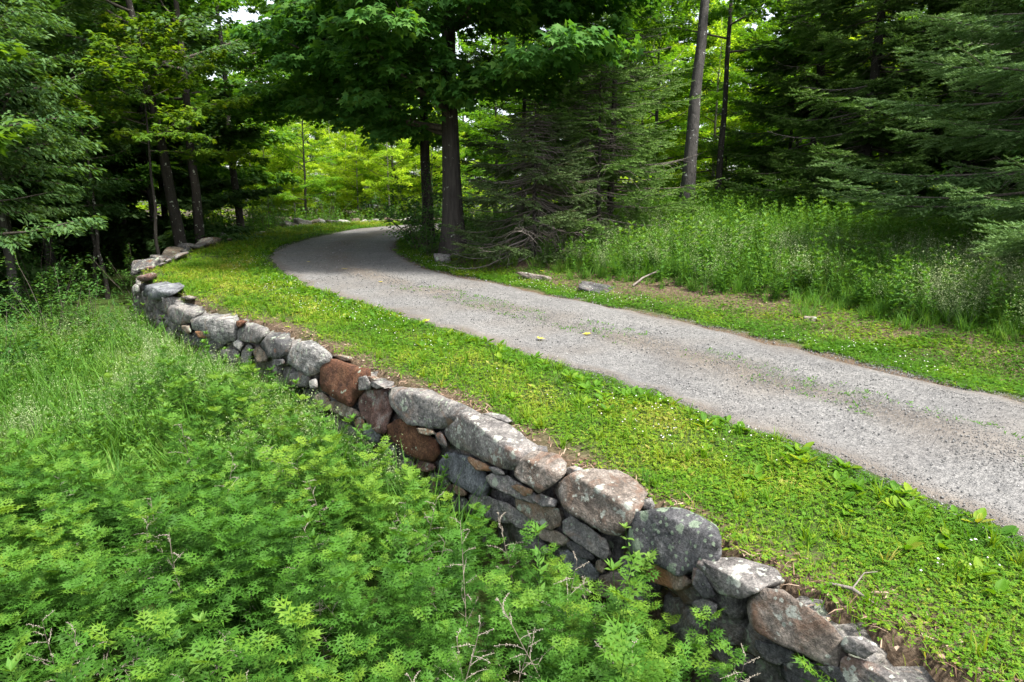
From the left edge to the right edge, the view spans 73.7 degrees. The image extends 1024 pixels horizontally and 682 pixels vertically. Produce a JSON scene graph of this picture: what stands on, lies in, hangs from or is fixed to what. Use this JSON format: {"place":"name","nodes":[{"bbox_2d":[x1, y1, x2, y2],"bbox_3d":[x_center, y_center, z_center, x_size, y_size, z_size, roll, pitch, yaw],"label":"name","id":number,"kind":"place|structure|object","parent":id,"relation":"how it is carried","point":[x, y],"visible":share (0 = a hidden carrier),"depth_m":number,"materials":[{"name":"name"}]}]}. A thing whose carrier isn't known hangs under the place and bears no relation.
{"place":"outdoors","nodes":[
{"label":"outdoors","id":0,"kind":"place"},
{"bbox_2d":[0,207,1023,681],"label":"ground","id":1,"kind":"structure","parent":0,"point":[890,641],"depth_m":7.17,"materials":[{"name":"green plant"}]},
{"bbox_2d":[0,179,25,237],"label":"beech tree","id":2,"kind":"object","parent":1,"relation":"on","point":[5,187],"visible":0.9,"depth_m":15.13,"materials":[{"name":"green plant"}]},
{"bbox_2d":[0,41,36,158],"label":"maple sapling","id":3,"kind":"object","parent":1,"relation":"on","point":[6,133],"visible":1,"depth_m":6.84,"materials":[{"name":"green plant"}]},
{"bbox_2d":[0,294,80,371],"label":"shrub","id":4,"kind":"object","parent":1,"relation":"on","point":[8,350],"visible":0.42,"depth_m":12.56,"materials":[{"name":"green plant"}]},
{"bbox_2d":[0,232,96,308],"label":"shrub","id":5,"kind":"object","parent":1,"relation":"on","point":[33,267],"visible":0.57,"depth_m":19.00,"materials":[{"name":"green plant"}]},
{"bbox_2d":[0,263,98,324],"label":"shrub","id":6,"kind":"object","parent":1,"relation":"on","point":[43,302],"visible":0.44,"depth_m":17.17,"materials":[{"name":"green plant"}]},
{"bbox_2d":[0,244,102,341],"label":"shrub","id":7,"kind":"object","parent":1,"relation":"on","point":[64,297],"visible":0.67,"depth_m":14.19,"materials":[{"name":"green plant"}]},
{"bbox_2d":[0,66,104,295],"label":"beech tree","id":8,"kind":"object","parent":1,"relation":"on","point":[79,271],"visible":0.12,"depth_m":19.96,"materials":[{"name":"green plant"}]},
{"bbox_2d":[0,0,108,254],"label":"beech tree","id":9,"kind":"object","parent":1,"relation":"on","point":[17,34],"visible":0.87,"depth_m":15.20,"materials":[{"name":"green plant"}]},
{"bbox_2d":[3,3,108,233],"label":"maple tree","id":10,"kind":"object","parent":1,"relation":"on","point":[20,227],"visible":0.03,"depth_m":26.17,"materials":[{"name":"green plant"}]},
{"bbox_2d":[0,0,129,316],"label":"beech tree","id":11,"kind":"object","parent":1,"relation":"on","point":[44,110],"visible":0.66,"depth_m":17.49,"materials":[{"name":"green plant"}]},
{"bbox_2d":[0,0,141,265],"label":"beech tree","id":12,"kind":"object","parent":1,"relation":"on","point":[45,248],"visible":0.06,"depth_m":24.13,"materials":[{"name":"green plant"}]},
{"bbox_2d":[0,2,141,197],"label":"beech tree","id":13,"kind":"object","parent":1,"relation":"on","point":[111,165],"visible":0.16,"depth_m":23.23,"materials":[{"name":"green plant"}]},
{"bbox_2d":[0,0,149,297],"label":"beech tree","id":14,"kind":"object","parent":1,"relation":"on","point":[117,184],"visible":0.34,"depth_m":19.62,"materials":[{"name":"green plant"}]},
{"bbox_2d":[13,40,137,299],"bbox_3d":[-12.326,-4.661,19.714,2.883,7.560,3.936,-5,14,-24],"label":"sapling","id":15,"kind":"object","parent":1,"relation":"on","point":[105,279],"visible":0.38,"depth_m":19.63,"materials":[{"name":"green plant"}]},
{"bbox_2d":[14,10,144,252],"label":"beech tree","id":16,"kind":"object","parent":1,"relation":"on","point":[73,241],"visible":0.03,"depth_m":26.48,"materials":[{"name":"green plant"}]},
{"bbox_2d":[10,48,156,296],"bbox_3d":[-12.554,-4.815,20.274,3.936,7.560,2.882,-2,11,0],"label":"sapling","id":17,"kind":"object","parent":1,"relation":"on","point":[94,263],"visible":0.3,"depth_m":20.29,"materials":[{"name":"green plant"}]},
{"bbox_2d":[47,276,139,332],"bbox_3d":[-8.940,-0.607,14.688,1.579,1.553,1.629,1,12,4],"label":"shrub","id":18,"kind":"object","parent":1,"relation":"on","point":[88,303],"visible":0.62,"depth_m":14.56,"materials":[{"name":"green plant"}]},
{"bbox_2d":[65,312,130,351],"bbox_3d":[-8.095,-0.042,13.648,1.258,0.939,1.303,-1,12,-3],"label":"shrub","id":19,"kind":"object","parent":1,"relation":"on","point":[109,331],"visible":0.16,"depth_m":13.79,"materials":[{"name":"green plant"}]},
{"bbox_2d":[0,0,204,265],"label":"maple tree","id":20,"kind":"object","parent":1,"relation":"on","point":[132,176],"visible":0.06,"depth_m":24.82,"materials":[{"name":"green plant"}]},
{"bbox_2d":[85,240,149,302],"bbox_3d":[-11.000,-1.965,19.765,2.268,1.890,1.529,-3,12,-16],"label":"shrub","id":21,"kind":"object","parent":1,"relation":"on","point":[128,297],"visible":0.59,"depth_m":19.40,"materials":[{"name":"green plant"}]},
{"bbox_2d":[0,0,271,246],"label":"maple tree","id":22,"kind":"object","parent":1,"relation":"on","point":[177,226],"visible":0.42,"depth_m":20.73,"materials":[{"name":"green plant"}]},
{"bbox_2d":[2,0,283,254],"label":"beech tree","id":23,"kind":"object","parent":1,"relation":"on","point":[226,137],"visible":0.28,"depth_m":25.62,"materials":[{"name":"green plant"}]},
{"bbox_2d":[27,0,262,253],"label":"beech tree","id":24,"kind":"object","parent":1,"relation":"on","point":[143,231],"visible":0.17,"depth_m":27.09,"materials":[{"name":"green plant"}]},
{"bbox_2d":[34,5,269,254],"bbox_3d":[-10.138,-5.152,19.712,5.932,8.405,5.068,-3,12,-17],"label":"maple sapling","id":25,"kind":"object","parent":1,"relation":"on","point":[179,84],"visible":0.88,"depth_m":19.02,"materials":[{"name":"green plant"}]},
{"bbox_2d":[67,0,276,191],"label":"maple tree","id":26,"kind":"object","parent":1,"relation":"on","point":[218,172],"visible":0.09,"depth_m":31.50,"materials":[{"name":"green plant"}]},
{"bbox_2d":[2,0,344,243],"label":"maple tree","id":27,"kind":"object","parent":1,"relation":"on","point":[256,115],"visible":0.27,"depth_m":23.38,"materials":[{"name":"green plant"}]},
{"bbox_2d":[86,28,280,211],"bbox_3d":[-17.213,-13.809,34.386,9.471,17.562,10.260,-7,14,-32],"label":"maple tree","id":28,"kind":"object","parent":1,"relation":"on","point":[216,164],"visible":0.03,"depth_m":34.60,"materials":[{"name":"green plant"}]},
{"bbox_2d":[116,1,303,216],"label":"maple tree","id":29,"kind":"object","parent":1,"relation":"on","point":[285,137],"visible":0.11,"depth_m":34.33,"materials":[{"name":"green plant"}]},
{"bbox_2d":[114,0,312,233],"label":"maple tree","id":30,"kind":"object","parent":1,"relation":"on","point":[234,177],"visible":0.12,"depth_m":27.31,"materials":[{"name":"green plant"}]},
{"bbox_2d":[219,71,284,228],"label":"maple tree","id":31,"kind":"object","parent":1,"relation":"on","point":[256,164],"visible":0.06,"depth_m":43.96,"materials":[{"name":"green plant"}]},
{"bbox_2d":[224,111,314,215],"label":"maple tree","id":32,"kind":"object","parent":1,"relation":"on","point":[275,199],"visible":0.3,"depth_m":42.27,"materials":[{"name":"green plant"}]},
{"bbox_2d":[244,187,294,230],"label":"shrub","id":33,"kind":"object","parent":1,"relation":"on","point":[264,214],"visible":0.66,"depth_m":32.67,"materials":[{"name":"green plant"}]},
{"bbox_2d":[250,200,289,229],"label":"shrub","id":34,"kind":"object","parent":1,"relation":"on","point":[276,219],"visible":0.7,"depth_m":30.01,"materials":[{"name":"green plant"}]},
{"bbox_2d":[243,129,308,216],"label":"maple tree","id":35,"kind":"object","parent":1,"relation":"on","point":[288,184],"visible":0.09,"depth_m":46.88,"materials":[{"name":"green plant"}]},
{"bbox_2d":[248,117,340,217],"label":"maple tree","id":36,"kind":"object","parent":1,"relation":"on","point":[290,147],"visible":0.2,"depth_m":44.08,"materials":[{"name":"green plant"}]},
{"bbox_2d":[257,115,353,219],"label":"maple tree","id":37,"kind":"object","parent":1,"relation":"on","point":[307,185],"visible":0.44,"depth_m":40.30,"materials":[{"name":"green plant"}]},
{"bbox_2d":[280,128,331,217],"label":"maple tree","id":38,"kind":"object","parent":1,"relation":"on","point":[301,207],"visible":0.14,"depth_m":49.39,"materials":[{"name":"green plant"}]},
{"bbox_2d":[269,73,361,217],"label":"beech tree","id":39,"kind":"object","parent":1,"relation":"on","point":[300,120],"visible":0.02,"depth_m":65.66,"materials":[{"name":"green plant"}]},
{"bbox_2d":[297,125,353,217],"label":"maple tree","id":40,"kind":"object","parent":1,"relation":"on","point":[309,140],"visible":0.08,"depth_m":51.79,"materials":[{"name":"green plant"}]},
{"bbox_2d":[296,121,372,217],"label":"maple tree","id":41,"kind":"object","parent":1,"relation":"on","point":[324,154],"visible":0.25,"depth_m":47.83,"materials":[{"name":"green plant"}]},
{"bbox_2d":[311,131,383,219],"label":"maple tree","id":42,"kind":"object","parent":1,"relation":"on","point":[334,139],"visible":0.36,"depth_m":44.99,"materials":[{"name":"green plant"}]},
{"bbox_2d":[319,115,387,216],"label":"maple tree","id":43,"kind":"object","parent":1,"relation":"on","point":[343,176],"visible":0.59,"depth_m":42.53,"materials":[{"name":"green plant"}]},
{"bbox_2d":[342,143,417,213],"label":"maple tree","id":44,"kind":"object","parent":1,"relation":"on","point":[354,174],"visible":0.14,"depth_m":47.91,"materials":[{"name":"green plant"}]},
{"bbox_2d":[343,107,421,208],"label":"maple tree","id":45,"kind":"object","parent":1,"relation":"on","point":[402,153],"visible":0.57,"depth_m":40.19,"materials":[{"name":"green plant"}]},
{"bbox_2d":[215,0,551,245],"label":"maple tree","id":46,"kind":"object","parent":1,"relation":"on","point":[282,86],"visible":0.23,"depth_m":21.43,"materials":[{"name":"green plant"}]},
{"bbox_2d":[279,216,487,227],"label":"stone wall","id":47,"kind":"structure","parent":1,"relation":"on","point":[297,221],"depth_m":32.12,"materials":[{"name":"grey stone"}]},
{"bbox_2d":[341,103,441,213],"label":"maple tree","id":48,"kind":"object","parent":1,"relation":"on","point":[392,163],"visible":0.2,"depth_m":45.05,"materials":[{"name":"green plant"}]},
{"bbox_2d":[357,178,441,239],"bbox_3d":[-3.523,-4.495,23.655,3.317,2.390,3.201,-8,14,-35],"label":"shrub","id":49,"kind":"object","parent":1,"relation":"on","point":[390,217],"visible":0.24,"depth_m":23.95,"materials":[{"name":"green plant"}]},
{"bbox_2d":[324,98,475,216],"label":"maple tree","id":50,"kind":"object","parent":1,"relation":"on","point":[468,154],"visible":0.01,"depth_m":55.07,"materials":[{"name":"green plant"}]},
{"bbox_2d":[354,156,467,250],"bbox_3d":[-2.797,-4.234,21.386,3.168,3.020,3.070,6,13,28],"label":"shrub","id":51,"kind":"object","parent":1,"relation":"on","point":[405,234],"visible":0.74,"depth_m":21.44,"materials":[{"name":"green plant"}]},
{"bbox_2d":[388,145,441,214],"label":"maple tree","id":52,"kind":"object","parent":1,"relation":"on","point":[413,166],"visible":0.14,"depth_m":46.26,"materials":[{"name":"green plant"}]},
{"bbox_2d":[404,204,453,255],"bbox_3d":[-2.316,-3.236,20.171,1.697,1.618,1.645,-6,13,-28],"label":"shrub","id":53,"kind":"object","parent":1,"relation":"on","point":[426,243],"visible":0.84,"depth_m":20.15,"materials":[{"name":"green plant"}]},
{"bbox_2d":[392,103,467,212],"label":"maple tree","id":54,"kind":"object","parent":1,"relation":"on","point":[418,179],"visible":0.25,"depth_m":43.88,"materials":[{"name":"green plant"}]},
{"bbox_2d":[0,347,872,681],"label":"mugwort undergrowth","id":55,"kind":"object","parent":1,"relation":"on","point":[282,615],"visible":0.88,"depth_m":5.21,"materials":[{"name":"green plant"}]},
{"bbox_2d":[397,106,482,216],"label":"maple tree","id":56,"kind":"object","parent":1,"relation":"on","point":[460,118],"visible":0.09,"depth_m":49.02,"materials":[{"name":"green plant"}]},
{"bbox_2d":[228,0,664,256],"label":"sugar maple","id":57,"kind":"object","parent":1,"relation":"on","point":[340,39],"visible":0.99,"depth_m":17.18,"materials":[{"name":"green plant"}]},
{"bbox_2d":[450,517,476,678],"bbox_3d":[-0.357,2.010,5.257,0.262,1.219,0.482,-8,14,-35],"label":"dry stalk","id":58,"kind":"object","parent":1,"relation":"on","point":[463,578],"visible":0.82,"depth_m":5.24,"materials":[{"name":"brown plant"}]},
{"bbox_2d":[466,502,485,578],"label":"mugwort plant","id":59,"kind":"object","parent":1,"relation":"on","point":[477,505],"visible":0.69,"depth_m":6.31,"materials":[{"name":"green plant"}]},
{"bbox_2d":[457,11,532,210],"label":"maple tree","id":60,"kind":"object","parent":1,"relation":"on","point":[473,44],"visible":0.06,"depth_m":64.69,"materials":[{"name":"green plant"}]},
{"bbox_2d":[437,33,557,209],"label":"maple tree","id":61,"kind":"object","parent":1,"relation":"on","point":[468,129],"visible":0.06,"depth_m":39.11,"materials":[{"name":"green plant"}]},
{"bbox_2d":[457,32,559,195],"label":"maple tree","id":62,"kind":"object","parent":1,"relation":"on","point":[478,135],"visible":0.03,"depth_m":60.12,"materials":[{"name":"green plant"}]},
{"bbox_2d":[0,172,1023,681],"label":"leafy weeds","id":63,"kind":"object","parent":1,"relation":"on","point":[730,200],"visible":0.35,"depth_m":13.07,"materials":[{"name":"green plant"}]},
{"bbox_2d":[0,187,1023,575],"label":"tall grass","id":64,"kind":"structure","parent":1,"relation":"on","point":[114,457],"depth_m":11.25,"materials":[{"name":"green plant"}]},
{"bbox_2d":[0,202,1023,490],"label":"flowering bedstraw","id":65,"kind":"object","parent":1,"relation":"on","point":[940,258],"visible":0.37,"depth_m":11.50,"materials":[{"name":"plant"}]},
{"bbox_2d":[428,24,596,226],"bbox_3d":[0.001,-7.909,20.355,5.199,10.250,4.980,0,12,0],"label":"spruce","id":66,"kind":"object","parent":1,"relation":"on","point":[491,132],"visible":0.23,"depth_m":20.33,"materials":[{"name":"green plant"}]},
{"bbox_2d":[494,593,554,681],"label":"dry stalk","id":67,"kind":"object","parent":1,"relation":"on","point":[496,599],"visible":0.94,"depth_m":4.33,"materials":[{"name":"beige plant"}]},
{"bbox_2d":[439,104,624,277],"bbox_3d":[0.460,-3.483,17.637,4.992,5.012,4.490,-2,12,-11],"label":"spruce","id":68,"kind":"object","parent":1,"relation":"on","point":[537,161],"visible":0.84,"depth_m":17.12,"materials":[{"name":"green plant"}]},
{"bbox_2d":[130,231,935,681],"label":"dry stone wall","id":69,"kind":"structure","parent":1,"relation":"on","point":[770,623],"depth_m":5.86,"materials":[{"name":"grey stone"}]},
{"bbox_2d":[456,13,637,200],"bbox_3d":[1.636,-11.508,30.339,8.365,13.161,8.128,5,12,22],"label":"maple tree","id":70,"kind":"object","parent":1,"relation":"on","point":[483,123],"visible":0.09,"depth_m":30.15,"materials":[{"name":"green plant"}]},
{"bbox_2d":[517,13,644,200],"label":"spruce","id":71,"kind":"object","parent":1,"relation":"on","point":[580,79],"visible":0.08,"depth_m":26.57,"materials":[{"name":"green plant"}]},
{"bbox_2d":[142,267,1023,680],"bbox_3d":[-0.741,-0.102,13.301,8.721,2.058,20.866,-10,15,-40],"label":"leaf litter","id":72,"kind":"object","parent":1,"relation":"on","point":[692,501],"visible":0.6,"depth_m":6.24,"materials":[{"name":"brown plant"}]},
{"bbox_2d":[517,5,674,177],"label":"maple tree","id":73,"kind":"object","parent":1,"relation":"on","point":[664,125],"visible":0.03,"depth_m":30.56,"materials":[{"name":"green plant"}]},
{"bbox_2d":[578,281,614,293],"bbox_3d":[1.859,-1.092,14.540,0.881,0.320,0.521,6,13,26],"label":"rock","id":74,"kind":"object","parent":1,"relation":"on","point":[588,286],"visible":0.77,"depth_m":14.50,"materials":[{"name":"grey stone"}]},
{"bbox_2d":[520,41,684,245],"bbox_3d":[2.419,-4.931,17.971,4.778,6.142,4.825,-5,13,-24],"label":"spruce","id":75,"kind":"object","parent":1,"relation":"on","point":[617,74],"visible":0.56,"depth_m":17.70,"materials":[{"name":"green plant"}]},
{"bbox_2d":[501,0,724,227],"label":"spruce","id":76,"kind":"object","parent":1,"relation":"on","point":[652,93],"visible":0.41,"depth_m":19.15,"materials":[{"name":"green plant"}]},
{"bbox_2d":[235,251,1000,570],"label":"clover flowers","id":77,"kind":"object","parent":1,"relation":"on","point":[644,393],"visible":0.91,"depth_m":9.20,"materials":[{"name":"plant"}]},
{"bbox_2d":[619,522,656,588],"bbox_3d":[0.968,1.668,5.093,0.195,0.544,0.432,-5,12,-22],"label":"leafy plant","id":78,"kind":"object","parent":1,"relation":"on","point":[648,554],"visible":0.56,"depth_m":5.10,"materials":[{"name":"green plant"}]},
{"bbox_2d":[604,0,704,174],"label":"maple tree","id":79,"kind":"object","parent":1,"relation":"on","point":[674,9],"visible":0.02,"depth_m":62.57,"materials":[{"name":"green plant"}]},
{"bbox_2d":[605,31,710,193],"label":"maple tree","id":80,"kind":"object","parent":1,"relation":"on","point":[706,134],"visible":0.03,"depth_m":36.83,"materials":[{"name":"green plant"}]},
{"bbox_2d":[593,0,734,194],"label":"maple tree","id":81,"kind":"object","parent":1,"relation":"on","point":[701,130],"visible":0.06,"depth_m":33.05,"materials":[{"name":"green plant"}]},
{"bbox_2d":[589,0,751,185],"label":"maple tree","id":82,"kind":"object","parent":1,"relation":"on","point":[701,146],"visible":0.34,"depth_m":28.79,"materials":[{"name":"green plant"}]},
{"bbox_2d":[624,0,736,185],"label":"beech tree","id":83,"kind":"object","parent":1,"relation":"on","point":[681,43],"visible":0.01,"depth_m":60.45,"materials":[{"name":"green plant"}]},
{"bbox_2d":[642,0,769,194],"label":"maple tree","id":84,"kind":"object","parent":1,"relation":"on","point":[736,123],"visible":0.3,"depth_m":31.93,"materials":[{"name":"green plant"}]},
{"bbox_2d":[697,134,747,199],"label":"spruce","id":85,"kind":"object","parent":1,"relation":"on","point":[712,177],"visible":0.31,"depth_m":28.59,"materials":[{"name":"green plant"}]},
{"bbox_2d":[677,0,768,205],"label":"maple tree","id":86,"kind":"object","parent":1,"relation":"on","point":[690,150],"visible":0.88,"depth_m":21.86,"materials":[{"name":"grey plant"}]},
{"bbox_2d":[647,0,798,199],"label":"maple tree","id":87,"kind":"object","parent":1,"relation":"on","point":[684,127],"visible":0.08,"depth_m":37.48,"materials":[{"name":"green plant"}]},
{"bbox_2d":[632,0,818,203],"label":"maple tree","id":88,"kind":"object","parent":1,"relation":"on","point":[749,9],"visible":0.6,"depth_m":25.81,"materials":[{"name":"green plant"}]},
{"bbox_2d":[659,0,813,191],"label":"maple tree","id":89,"kind":"object","parent":1,"relation":"on","point":[719,111],"visible":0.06,"depth_m":54.79,"materials":[{"name":"green plant"}]},
{"bbox_2d":[705,0,884,192],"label":"maple tree","id":90,"kind":"object","parent":1,"relation":"on","point":[719,95],"visible":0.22,"depth_m":27.70,"materials":[{"name":"green plant"}]},
{"bbox_2d":[712,3,877,193],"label":"maple tree","id":91,"kind":"object","parent":1,"relation":"on","point":[761,25],"visible":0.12,"depth_m":30.12,"materials":[{"name":"green plant"}]},
{"bbox_2d":[710,0,906,186],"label":"spruce","id":92,"kind":"object","parent":1,"relation":"on","point":[762,168],"visible":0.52,"depth_m":25.59,"materials":[{"name":"green plant"}]},
{"bbox_2d":[829,571,877,604],"bbox_3d":[2.177,1.532,4.245,0.328,0.083,0.275,0,12,0],"label":"stick","id":93,"kind":"object","parent":1,"relation":"on","point":[853,589],"visible":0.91,"depth_m":4.27,"materials":[{"name":"beige wood"}]},
{"bbox_2d":[720,0,987,205],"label":"spruce","id":94,"kind":"object","parent":1,"relation":"on","point":[872,72],"visible":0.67,"depth_m":19.33,"materials":[{"name":"green plant"}]},
{"bbox_2d":[815,1,954,189],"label":"maple tree","id":95,"kind":"object","parent":1,"relation":"on","point":[850,37],"depth_m":25.03,"materials":[{"name":"green plant"}]},
{"bbox_2d":[808,5,1023,269],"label":"blue spruce","id":96,"kind":"object","parent":1,"relation":"on","point":[976,203],"visible":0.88,"depth_m":12.71,"materials":[{"name":"green plant"}]},
{"bbox_2d":[838,0,1023,195],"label":"spruce","id":97,"kind":"object","parent":1,"relation":"on","point":[986,7],"visible":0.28,"depth_m":18.10,"materials":[{"name":"green plant"}]},
{"bbox_2d":[879,4,1020,188],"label":"spruce","id":98,"kind":"object","parent":1,"relation":"on","point":[1012,184],"visible":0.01,"depth_m":21.01,"materials":[{"name":"green plant"}]},
{"bbox_2d":[918,0,1023,214],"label":"conifer tree","id":99,"kind":"object","parent":1,"relation":"on","point":[1010,95],"visible":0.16,"depth_m":15.06,"materials":[{"name":"green plant"}]},
{"bbox_2d":[923,0,1023,202],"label":"spruce","id":100,"kind":"object","parent":1,"relation":"on","point":[991,159],"visible":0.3,"depth_m":16.44,"materials":[{"name":"green plant"}]},
{"bbox_2d":[140,0,927,206],"label":"sky","id":101,"kind":"structure","parent":0,"point":[242,14],"materials":[{"name":"white"}]},
{"bbox_2d":[266,223,1023,546],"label":"gravel road","id":102,"kind":"structure","parent":0,"point":[365,238],"depth_m":8.75,"materials":[{"name":"grey gravel"}]},
{"bbox_2d":[397,285,1023,456],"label":"driveway weeds","id":103,"kind":"object","parent":102,"relation":"on","point":[853,401],"visible":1,"depth_m":8.83,"materials":[{"name":"green plant"}]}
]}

